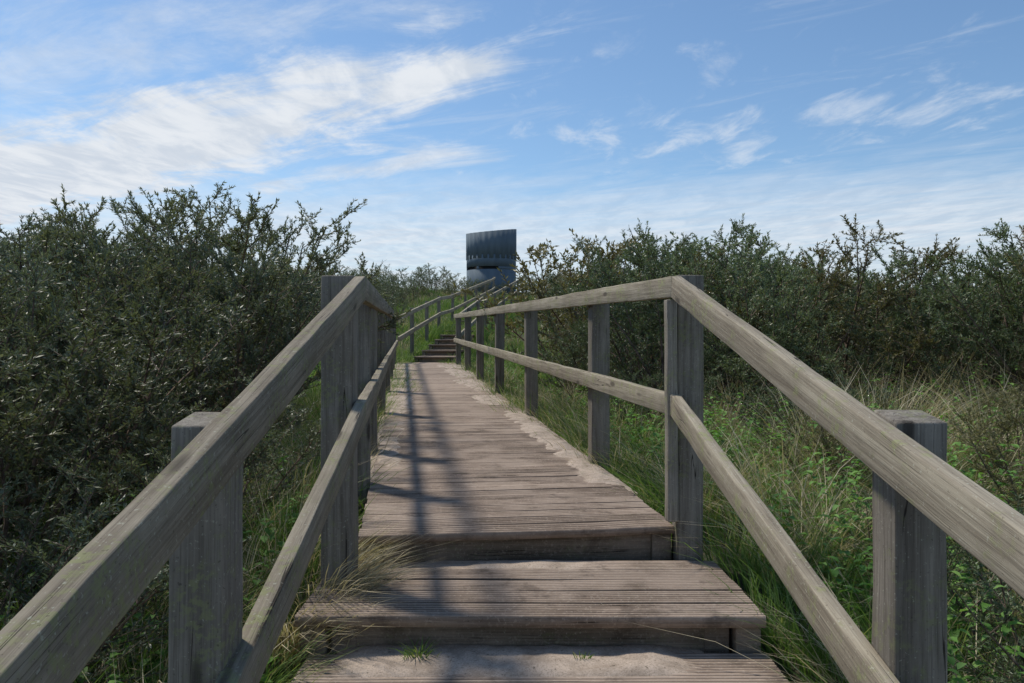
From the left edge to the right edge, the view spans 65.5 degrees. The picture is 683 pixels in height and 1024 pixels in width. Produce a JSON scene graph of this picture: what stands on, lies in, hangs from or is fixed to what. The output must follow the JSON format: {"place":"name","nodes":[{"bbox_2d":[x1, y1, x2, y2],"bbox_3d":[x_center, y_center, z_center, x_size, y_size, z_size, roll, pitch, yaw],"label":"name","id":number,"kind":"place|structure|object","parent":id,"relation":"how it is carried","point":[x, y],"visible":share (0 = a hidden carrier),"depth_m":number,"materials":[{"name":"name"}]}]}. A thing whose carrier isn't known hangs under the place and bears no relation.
{"place":"outdoors","nodes":[
{"label":"outdoors","id":0,"kind":"place"},
{"bbox_2d":[0,0,1023,291],"label":"sky","id":1,"kind":"structure","parent":0,"point":[453,119],"materials":[{"name":"blue"}]},
{"bbox_2d":[0,283,1023,682],"bbox_3d":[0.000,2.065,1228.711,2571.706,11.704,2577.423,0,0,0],"label":"ground","id":2,"kind":"structure","parent":0,"point":[740,581],"depth_m":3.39,"materials":[{"name":"green plant"}]},
{"bbox_2d":[0,233,12,283],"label":"sea buckthorn bush","id":3,"kind":"object","parent":2,"relation":"on","point":[2,240],"visible":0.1,"depth_m":7.48,"materials":[{"name":"green plant"}]},
{"bbox_2d":[0,233,52,358],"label":"sea buckthorn bush","id":4,"kind":"object","parent":2,"relation":"on","point":[11,237],"visible":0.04,"depth_m":6.39,"materials":[{"name":"green plant"}]},
{"bbox_2d":[4,306,85,401],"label":"sea buckthorn bush","id":5,"kind":"object","parent":2,"relation":"on","point":[58,330],"visible":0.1,"depth_m":4.04,"materials":[{"name":"green plant"}]},
{"bbox_2d":[0,205,109,407],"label":"sea buckthorn bush","id":6,"kind":"object","parent":2,"relation":"on","point":[33,229],"visible":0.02,"depth_m":7.23,"materials":[{"name":"green plant"}]},
{"bbox_2d":[0,207,133,311],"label":"sea buckthorn bush","id":7,"kind":"object","parent":2,"relation":"on","point":[24,233],"visible":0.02,"depth_m":7.67,"materials":[{"name":"green plant"}]},
{"bbox_2d":[0,267,138,537],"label":"sea buckthorn bush","id":8,"kind":"object","parent":2,"relation":"on","point":[33,346],"visible":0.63,"depth_m":3.28,"materials":[{"name":"green plant"}]},
{"bbox_2d":[12,229,142,393],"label":"sea buckthorn bush","id":9,"kind":"object","parent":2,"relation":"on","point":[47,256],"visible":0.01,"depth_m":9.80,"materials":[{"name":"green plant"}]},
{"bbox_2d":[0,212,186,443],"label":"sea buckthorn bush","id":10,"kind":"object","parent":2,"relation":"on","point":[65,255],"visible":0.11,"depth_m":6.10,"materials":[{"name":"green plant"}]},
{"bbox_2d":[0,336,211,620],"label":"sea buckthorn bush","id":11,"kind":"object","parent":2,"relation":"on","point":[160,434],"visible":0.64,"depth_m":3.03,"materials":[{"name":"green plant"}]},
{"bbox_2d":[0,244,220,503],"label":"sea buckthorn bush","id":12,"kind":"object","parent":2,"relation":"on","point":[197,290],"visible":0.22,"depth_m":4.73,"materials":[{"name":"green plant"}]},
{"bbox_2d":[0,237,231,533],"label":"sea buckthorn bush","id":13,"kind":"object","parent":2,"relation":"on","point":[36,274],"visible":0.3,"depth_m":3.82,"materials":[{"name":"green plant"}]},
{"bbox_2d":[0,285,250,565],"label":"sea buckthorn bush","id":14,"kind":"object","parent":2,"relation":"on","point":[72,363],"visible":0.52,"depth_m":3.48,"materials":[{"name":"green plant"}]},
{"bbox_2d":[0,447,254,682],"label":"sea buckthorn bush","id":15,"kind":"object","parent":2,"relation":"on","point":[68,547],"visible":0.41,"depth_m":2.46,"materials":[{"name":"green plant"}]},
{"bbox_2d":[5,184,255,433],"bbox_3d":[-3.420,-0.182,7.280,2.831,2.247,2.711,-2,-1,-29],"label":"sea buckthorn bush","id":16,"kind":"object","parent":2,"relation":"on","point":[68,221],"visible":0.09,"depth_m":6.48,"materials":[{"name":"green plant"}]},
{"bbox_2d":[17,216,285,367],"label":"sea buckthorn bush","id":17,"kind":"object","parent":2,"relation":"on","point":[137,238],"visible":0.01,"depth_m":7.95,"materials":[{"name":"green plant"}]},
{"bbox_2d":[20,230,314,447],"bbox_3d":[-2.499,0.104,6.035,2.610,1.838,2.213,0,0,45],"label":"sea buckthorn bush","id":18,"kind":"object","parent":2,"relation":"on","point":[258,316],"visible":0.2,"depth_m":5.60,"materials":[{"name":"green plant"}]},
{"bbox_2d":[4,366,366,530],"bbox_3d":[-1.436,0.587,3.701,1.565,0.956,1.366,-3,-1,-29],"label":"sea buckthorn bush","id":19,"kind":"object","parent":2,"relation":"on","point":[262,446],"visible":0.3,"depth_m":3.64,"materials":[{"name":"green plant"}]},
{"bbox_2d":[46,219,335,459],"bbox_3d":[-2.159,0.132,5.587,2.029,1.858,2.324,3,-4,-38],"label":"sea buckthorn bush","id":20,"kind":"object","parent":2,"relation":"on","point":[240,342],"visible":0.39,"depth_m":5.08,"materials":[{"name":"green plant"}]},
{"bbox_2d":[122,559,275,656],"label":"sea buckthorn bush","id":21,"kind":"object","parent":2,"relation":"on","point":[161,595],"visible":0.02,"depth_m":2.89,"materials":[{"name":"green plant"}]},
{"bbox_2d":[0,275,397,682],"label":"wooden railing","id":22,"kind":"object","parent":2,"relation":"on","point":[182,511],"visible":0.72,"depth_m":1.47,"materials":[{"name":"grey wood"}]},
{"bbox_2d":[23,188,413,418],"bbox_3d":[-2.282,-0.143,6.592,2.931,2.283,2.559,0,2,-7],"label":"sea buckthorn bush","id":23,"kind":"object","parent":2,"relation":"on","point":[253,215],"visible":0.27,"depth_m":6.46,"materials":[{"name":"green plant"}]},
{"bbox_2d":[133,246,320,370],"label":"sea buckthorn bush","id":24,"kind":"object","parent":2,"relation":"on","point":[274,286],"depth_m":10.10,"materials":[{"name":"green plant"}]},
{"bbox_2d":[105,181,352,403],"bbox_3d":[-3.125,-0.351,8.330,2.997,2.495,2.617,-2,2,33],"label":"sea buckthorn bush","id":25,"kind":"object","parent":2,"relation":"on","point":[144,218],"visible":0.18,"depth_m":7.84,"materials":[{"name":"green plant"}]},
{"bbox_2d":[123,609,362,682],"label":"grass tuft","id":26,"kind":"object","parent":2,"relation":"on","point":[284,674],"visible":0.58,"depth_m":2.66,"materials":[{"name":"beige plant"}]},
{"bbox_2d":[243,563,416,676],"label":"grass tuft","id":27,"kind":"object","parent":2,"relation":"on","point":[286,641],"visible":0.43,"depth_m":2.81,"materials":[{"name":"beige plant"}]},
{"bbox_2d":[274,511,429,586],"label":"grass tuft","id":28,"kind":"object","parent":2,"relation":"on","point":[364,554],"visible":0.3,"depth_m":3.38,"materials":[{"name":"beige plant"}]},
{"bbox_2d":[343,266,360,273],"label":"sea buckthorn bush","id":29,"kind":"object","parent":2,"relation":"on","point":[351,271],"visible":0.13,"depth_m":47.21,"materials":[{"name":"green plant"}]},
{"bbox_2d":[244,522,461,612],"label":"grass tuft","id":30,"kind":"object","parent":2,"relation":"on","point":[364,577],"visible":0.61,"depth_m":3.08,"materials":[{"name":"beige plant"}]},
{"bbox_2d":[348,268,390,295],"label":"sea buckthorn bush","id":31,"kind":"object","parent":2,"relation":"on","point":[383,283],"visible":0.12,"depth_m":34.20,"materials":[{"name":"green plant"}]},
{"bbox_2d":[360,263,396,282],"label":"sea buckthorn bush","id":32,"kind":"object","parent":2,"relation":"on","point":[376,276],"visible":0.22,"depth_m":43.64,"materials":[{"name":"green plant"}]},
{"bbox_2d":[372,276,410,300],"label":"sea buckthorn bush","id":33,"kind":"object","parent":2,"relation":"on","point":[395,291],"visible":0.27,"depth_m":36.24,"materials":[{"name":"green plant"}]},
{"bbox_2d":[382,293,402,311],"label":"sea buckthorn bush","id":34,"kind":"object","parent":2,"relation":"on","point":[395,307],"visible":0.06,"depth_m":27.93,"materials":[{"name":"green plant"}]},
{"bbox_2d":[376,272,414,298],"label":"sea buckthorn bush","id":35,"kind":"object","parent":2,"relation":"on","point":[400,283],"visible":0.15,"depth_m":39.43,"materials":[{"name":"green plant"}]},
{"bbox_2d":[386,292,408,321],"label":"sea buckthorn bush","id":36,"kind":"object","parent":2,"relation":"on","point":[394,304],"visible":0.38,"depth_m":30.50,"materials":[{"name":"green plant"}]},
{"bbox_2d":[380,271,420,307],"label":"sea buckthorn bush","id":37,"kind":"object","parent":2,"relation":"on","point":[404,297],"visible":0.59,"depth_m":38.01,"materials":[{"name":"green plant"}]},
{"bbox_2d":[388,268,440,295],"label":"sea buckthorn bush","id":38,"kind":"object","parent":2,"relation":"on","point":[428,279],"visible":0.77,"depth_m":41.78,"materials":[{"name":"green plant"}]},
{"bbox_2d":[407,263,450,291],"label":"sea buckthorn bush","id":39,"kind":"object","parent":2,"relation":"on","point":[446,272],"visible":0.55,"depth_m":44.80,"materials":[{"name":"green plant"}]},
{"bbox_2d":[414,356,455,362],"bbox_3d":[-1.870,0.496,20.072,1.009,0.262,1.146,0,0,3],"label":"wooden step","id":40,"kind":"object","parent":2,"relation":"on","point":[428,358],"visible":0.6,"depth_m":19.55,"materials":[{"name":"brown wood"}]},
{"bbox_2d":[421,350,463,355],"bbox_3d":[-1.807,0.352,21.152,1.008,0.263,1.150,0,0,3],"label":"wooden step","id":41,"kind":"object","parent":2,"relation":"on","point":[435,352],"visible":0.62,"depth_m":20.62,"materials":[{"name":"brown wood"}]},
{"bbox_2d":[397,277,495,356],"bbox_3d":[-1.921,-1.380,30.609,0.342,4.081,22.970,0,0,5],"label":"wooden railing","id":42,"kind":"object","parent":2,"relation":"on","point":[425,323],"visible":0.81,"depth_m":25.00,"materials":[{"name":"grey wood"}]},
{"bbox_2d":[428,344,464,349],"bbox_3d":[-1.748,0.210,22.228,1.007,0.263,1.141,0,0,3],"label":"wooden step","id":43,"kind":"object","parent":2,"relation":"on","point":[442,346],"visible":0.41,"depth_m":21.70,"materials":[{"name":"brown wood"}]},
{"bbox_2d":[433,278,469,297],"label":"sea buckthorn bush","id":44,"kind":"object","parent":2,"relation":"on","point":[448,286],"visible":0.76,"depth_m":41.88,"materials":[{"name":"green plant"}]},
{"bbox_2d":[434,272,471,289],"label":"sea buckthorn bush","id":45,"kind":"object","parent":2,"relation":"on","point":[450,276],"visible":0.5,"depth_m":46.31,"materials":[{"name":"green plant"}]},
{"bbox_2d":[434,339,472,343],"bbox_3d":[-1.685,0.066,23.312,1.009,0.263,1.144,0,0,3],"label":"wooden step","id":46,"kind":"object","parent":2,"relation":"on","point":[446,341],"visible":0.43,"depth_m":22.79,"materials":[{"name":"brown wood"}]},
{"bbox_2d":[440,335,473,341],"bbox_3d":[-1.623,-0.076,24.393,1.009,0.262,1.147,0,0,3],"label":"wooden step","id":47,"kind":"object","parent":2,"relation":"on","point":[447,337],"visible":0.41,"depth_m":23.86,"materials":[{"name":"brown wood"}]},
{"bbox_2d":[457,276,481,290],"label":"sea buckthorn bush","id":48,"kind":"object","parent":2,"relation":"on","point":[473,283],"visible":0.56,"depth_m":46.98,"materials":[{"name":"green plant"}]},
{"bbox_2d":[477,279,498,293],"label":"sea buckthorn bush","id":49,"kind":"object","parent":2,"relation":"on","point":[482,289],"visible":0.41,"depth_m":47.22,"materials":[{"name":"green plant"}]},
{"bbox_2d":[455,279,522,337],"bbox_3d":[-0.458,-1.380,30.609,0.309,4.081,22.984,0,0,5],"label":"wooden railing","id":50,"kind":"object","parent":2,"relation":"on","point":[471,306],"visible":0.41,"depth_m":26.15,"materials":[{"name":"grey wood"}]},
{"bbox_2d":[466,229,516,293],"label":"observation tower","id":51,"kind":"structure","parent":2,"relation":"on","point":[488,253],"depth_m":48.64,"materials":[{"name":"grey metal"}]},
{"bbox_2d":[495,282,515,293],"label":"sea buckthorn bush","id":52,"kind":"object","parent":2,"relation":"on","point":[504,286],"visible":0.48,"depth_m":47.31,"materials":[{"name":"green plant"}]},
{"bbox_2d":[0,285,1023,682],"bbox_3d":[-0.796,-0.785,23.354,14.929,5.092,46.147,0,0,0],"label":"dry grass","id":53,"kind":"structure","parent":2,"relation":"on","point":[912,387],"depth_m":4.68,"materials":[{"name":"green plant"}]},
{"bbox_2d":[0,358,1023,682],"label":"weeds","id":54,"kind":"object","parent":2,"relation":"on","point":[954,632],"visible":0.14,"depth_m":3.52,"materials":[{"name":"green plant"}]},
{"bbox_2d":[512,277,538,295],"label":"sea buckthorn bush","id":55,"kind":"object","parent":2,"relation":"on","point":[519,282],"visible":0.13,"depth_m":45.75,"materials":[{"name":"green plant"}]},
{"bbox_2d":[383,534,670,562],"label":"deck edge beam","id":56,"kind":"structure","parent":2,"relation":"on","point":[651,547],"depth_m":3.55,"materials":[{"name":"brown wood"}]},
{"bbox_2d":[295,560,765,665],"bbox_3d":[0.062,1.072,3.141,1.650,0.236,0.719,0,0,0],"label":"wooden step","id":57,"kind":"object","parent":2,"relation":"on","point":[598,603],"visible":0.81,"depth_m":2.86,"materials":[{"name":"brown wood"}]},
{"bbox_2d":[291,653,789,682],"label":"wooden step","id":58,"kind":"object","parent":2,"relation":"on","point":[713,665],"visible":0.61,"depth_m":2.58,"materials":[{"name":"brown wood"}]},
{"bbox_2d":[523,272,568,290],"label":"sea buckthorn bush","id":59,"kind":"object","parent":2,"relation":"on","point":[546,276],"visible":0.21,"depth_m":44.23,"materials":[{"name":"green plant"}]},
{"bbox_2d":[527,278,566,297],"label":"sea buckthorn bush","id":60,"kind":"object","parent":2,"relation":"on","point":[547,286],"visible":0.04,"depth_m":33.23,"materials":[{"name":"green plant"}]},
{"bbox_2d":[542,271,576,289],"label":"sea buckthorn bush","id":61,"kind":"object","parent":2,"relation":"on","point":[561,279],"visible":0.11,"depth_m":40.08,"materials":[{"name":"green plant"}]},
{"bbox_2d":[506,318,630,396],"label":"sea buckthorn bush","id":62,"kind":"object","parent":2,"relation":"on","point":[567,383],"visible":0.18,"depth_m":10.15,"materials":[{"name":"green plant"}]},
{"bbox_2d":[538,272,626,361],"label":"sea buckthorn bush","id":63,"kind":"object","parent":2,"relation":"on","point":[565,320],"visible":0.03,"depth_m":16.58,"materials":[{"name":"green plant"}]},
{"bbox_2d":[447,228,732,388],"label":"sea buckthorn bush","id":64,"kind":"object","parent":2,"relation":"on","point":[537,253],"visible":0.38,"depth_m":11.49,"materials":[{"name":"green plant"}]},
{"bbox_2d":[524,316,663,408],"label":"sea buckthorn bush","id":65,"kind":"object","parent":2,"relation":"on","point":[584,359],"visible":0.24,"depth_m":8.34,"materials":[{"name":"green plant"}]},
{"bbox_2d":[558,254,639,291],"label":"sea buckthorn bush","id":66,"kind":"object","parent":2,"relation":"on","point":[597,263],"visible":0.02,"depth_m":23.97,"materials":[{"name":"green plant"}]},
{"bbox_2d":[559,252,657,361],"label":"sea buckthorn bush","id":67,"kind":"object","parent":2,"relation":"on","point":[608,271],"visible":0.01,"depth_m":14.84,"materials":[{"name":"green plant"}]},
{"bbox_2d":[518,242,705,377],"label":"sea buckthorn bush","id":68,"kind":"object","parent":2,"relation":"on","point":[525,290],"visible":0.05,"depth_m":13.53,"materials":[{"name":"green plant"}]},
{"bbox_2d":[517,232,786,383],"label":"sea buckthorn bush","id":69,"kind":"object","parent":2,"relation":"on","point":[634,260],"visible":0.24,"depth_m":9.01,"materials":[{"name":"green plant"}]},
{"bbox_2d":[609,368,723,438],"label":"sea buckthorn bush","id":70,"kind":"object","parent":2,"relation":"on","point":[706,391],"visible":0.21,"depth_m":6.69,"materials":[{"name":"green plant"}]},
{"bbox_2d":[547,231,809,361],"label":"sea buckthorn bush","id":71,"kind":"object","parent":2,"relation":"on","point":[639,270],"visible":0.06,"depth_m":11.86,"materials":[{"name":"green plant"}]},
{"bbox_2d":[581,213,806,386],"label":"sea buckthorn bush","id":72,"kind":"object","parent":2,"relation":"on","point":[735,228],"visible":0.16,"depth_m":10.02,"materials":[{"name":"green plant"}]},
{"bbox_2d":[591,238,807,353],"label":"sea buckthorn bush","id":73,"kind":"object","parent":2,"relation":"on","point":[695,247],"visible":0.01,"depth_m":13.50,"materials":[{"name":"green plant"}]},
{"bbox_2d":[551,245,848,419],"bbox_3d":[1.810,0.073,8.105,2.720,2.000,2.428,0,0,8],"label":"sea buckthorn bush","id":74,"kind":"object","parent":2,"relation":"on","point":[622,339],"visible":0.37,"depth_m":7.61,"materials":[{"name":"green plant"}]},
{"bbox_2d":[454,275,1023,682],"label":"wooden railing","id":75,"kind":"object","parent":2,"relation":"on","point":[926,497],"visible":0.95,"depth_m":1.93,"materials":[{"name":"grey wood"}]},
{"bbox_2d":[672,246,875,389],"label":"sea buckthorn bush","id":76,"kind":"object","parent":2,"relation":"on","point":[806,254],"visible":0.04,"depth_m":10.32,"materials":[{"name":"green plant"}]},
{"bbox_2d":[681,254,881,383],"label":"sea buckthorn bush","id":77,"kind":"object","parent":2,"relation":"on","point":[850,278],"visible":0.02,"depth_m":9.18,"materials":[{"name":"green plant"}]},
{"bbox_2d":[660,232,917,416],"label":"sea buckthorn bush","id":78,"kind":"object","parent":2,"relation":"on","point":[788,283],"visible":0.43,"depth_m":7.20,"materials":[{"name":"green plant"}]},
{"bbox_2d":[721,268,859,353],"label":"sea buckthorn bush","id":79,"kind":"object","parent":2,"relation":"on","point":[806,296],"visible":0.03,"depth_m":11.83,"materials":[{"name":"green plant"}]},
{"bbox_2d":[703,309,903,424],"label":"sea buckthorn bush","id":80,"kind":"object","parent":2,"relation":"on","point":[820,353],"visible":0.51,"depth_m":6.89,"materials":[{"name":"green plant"}]},
{"bbox_2d":[713,370,899,451],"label":"sea buckthorn bush","id":81,"kind":"object","parent":2,"relation":"on","point":[747,401],"visible":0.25,"depth_m":5.87,"materials":[{"name":"green plant"}]},
{"bbox_2d":[763,249,875,380],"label":"sea buckthorn bush","id":82,"kind":"object","parent":2,"relation":"on","point":[829,278],"depth_m":12.94,"materials":[{"name":"green plant"}]},
{"bbox_2d":[682,213,971,405],"bbox_3d":[3.048,-0.074,7.876,2.698,2.161,3.091,2,4,34],"label":"sea buckthorn bush","id":83,"kind":"object","parent":2,"relation":"on","point":[835,286],"visible":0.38,"depth_m":7.25,"materials":[{"name":"green plant"}]},
{"bbox_2d":[753,394,937,503],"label":"sea buckthorn bush","id":84,"kind":"object","parent":2,"relation":"on","point":[822,431],"visible":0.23,"depth_m":4.50,"materials":[{"name":"green plant"}]},
{"bbox_2d":[788,486,979,581],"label":"sea buckthorn bush","id":85,"kind":"object","parent":2,"relation":"on","point":[853,496],"visible":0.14,"depth_m":3.38,"materials":[{"name":"green plant"}]},
{"bbox_2d":[828,263,981,383],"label":"sea buckthorn bush","id":86,"kind":"object","parent":2,"relation":"on","point":[843,348],"visible":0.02,"depth_m":10.72,"materials":[{"name":"green plant"}]},
{"bbox_2d":[827,264,1000,381],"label":"sea buckthorn bush","id":87,"kind":"object","parent":2,"relation":"on","point":[926,308],"depth_m":11.64,"materials":[{"name":"green plant"}]},
{"bbox_2d":[829,244,1023,404],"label":"sea buckthorn bush","id":88,"kind":"object","parent":2,"relation":"on","point":[955,281],"visible":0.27,"depth_m":7.04,"materials":[{"name":"green plant"}]},
{"bbox_2d":[845,245,1023,390],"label":"sea buckthorn bush","id":89,"kind":"object","parent":2,"relation":"on","point":[910,289],"visible":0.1,"depth_m":7.66,"materials":[{"name":"green plant"}]},
{"bbox_2d":[854,294,1020,379],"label":"sea buckthorn bush","id":90,"kind":"object","parent":2,"relation":"on","point":[927,334],"visible":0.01,"depth_m":9.10,"materials":[{"name":"green plant"}]},
{"bbox_2d":[860,242,1023,387],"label":"sea buckthorn bush","id":91,"kind":"object","parent":2,"relation":"on","point":[983,268],"visible":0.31,"depth_m":6.86,"materials":[{"name":"green plant"}]},
{"bbox_2d":[863,415,1023,594],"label":"sea buckthorn bush","id":92,"kind":"object","parent":2,"relation":"on","point":[986,468],"visible":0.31,"depth_m":3.51,"materials":[{"name":"green plant"}]},
{"bbox_2d":[876,286,1023,408],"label":"sea buckthorn bush","id":93,"kind":"object","parent":2,"relation":"on","point":[957,349],"visible":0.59,"depth_m":6.38,"materials":[{"name":"green plant"}]},
{"bbox_2d":[908,218,1023,393],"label":"sea buckthorn bush","id":94,"kind":"object","parent":2,"relation":"on","point":[973,289],"visible":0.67,"depth_m":6.29,"materials":[{"name":"green plant"}]},
{"bbox_2d":[946,487,1023,682],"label":"sea buckthorn bush","id":95,"kind":"object","parent":2,"relation":"on","point":[998,607],"visible":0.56,"depth_m":2.32,"materials":[{"name":"green plant"}]},
{"bbox_2d":[947,386,1023,494],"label":"sea buckthorn bush","id":96,"kind":"object","parent":2,"relation":"on","point":[1012,419],"visible":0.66,"depth_m":4.39,"materials":[{"name":"green plant"}]},
{"bbox_2d":[1004,225,1023,295],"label":"sea buckthorn bush","id":97,"kind":"object","parent":2,"relation":"on","point":[1021,245],"visible":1,"depth_m":5.74,"materials":[{"name":"green plant"}]},
{"bbox_2d":[358,362,673,543],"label":"path","id":98,"kind":"structure","parent":0,"point":[477,472],"depth_m":4.46,"materials":[{"name":"brown wood"}]},
{"bbox_2d":[329,364,703,677],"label":"sand","id":99,"kind":"structure","parent":98,"relation":"on","point":[477,660],"depth_m":2.74,"materials":[{"name":"beige sand"}]},
{"bbox_2d":[391,636,440,659],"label":"grass tuft","id":100,"kind":"object","parent":99,"relation":"on","point":[423,649],"visible":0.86,"depth_m":2.73,"materials":[{"name":"green plant"}]},
{"bbox_2d":[572,650,592,658],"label":"grass tuft","id":101,"kind":"object","parent":99,"relation":"on","point":[584,656],"visible":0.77,"depth_m":2.70,"materials":[{"name":"green plant"}]}
]}

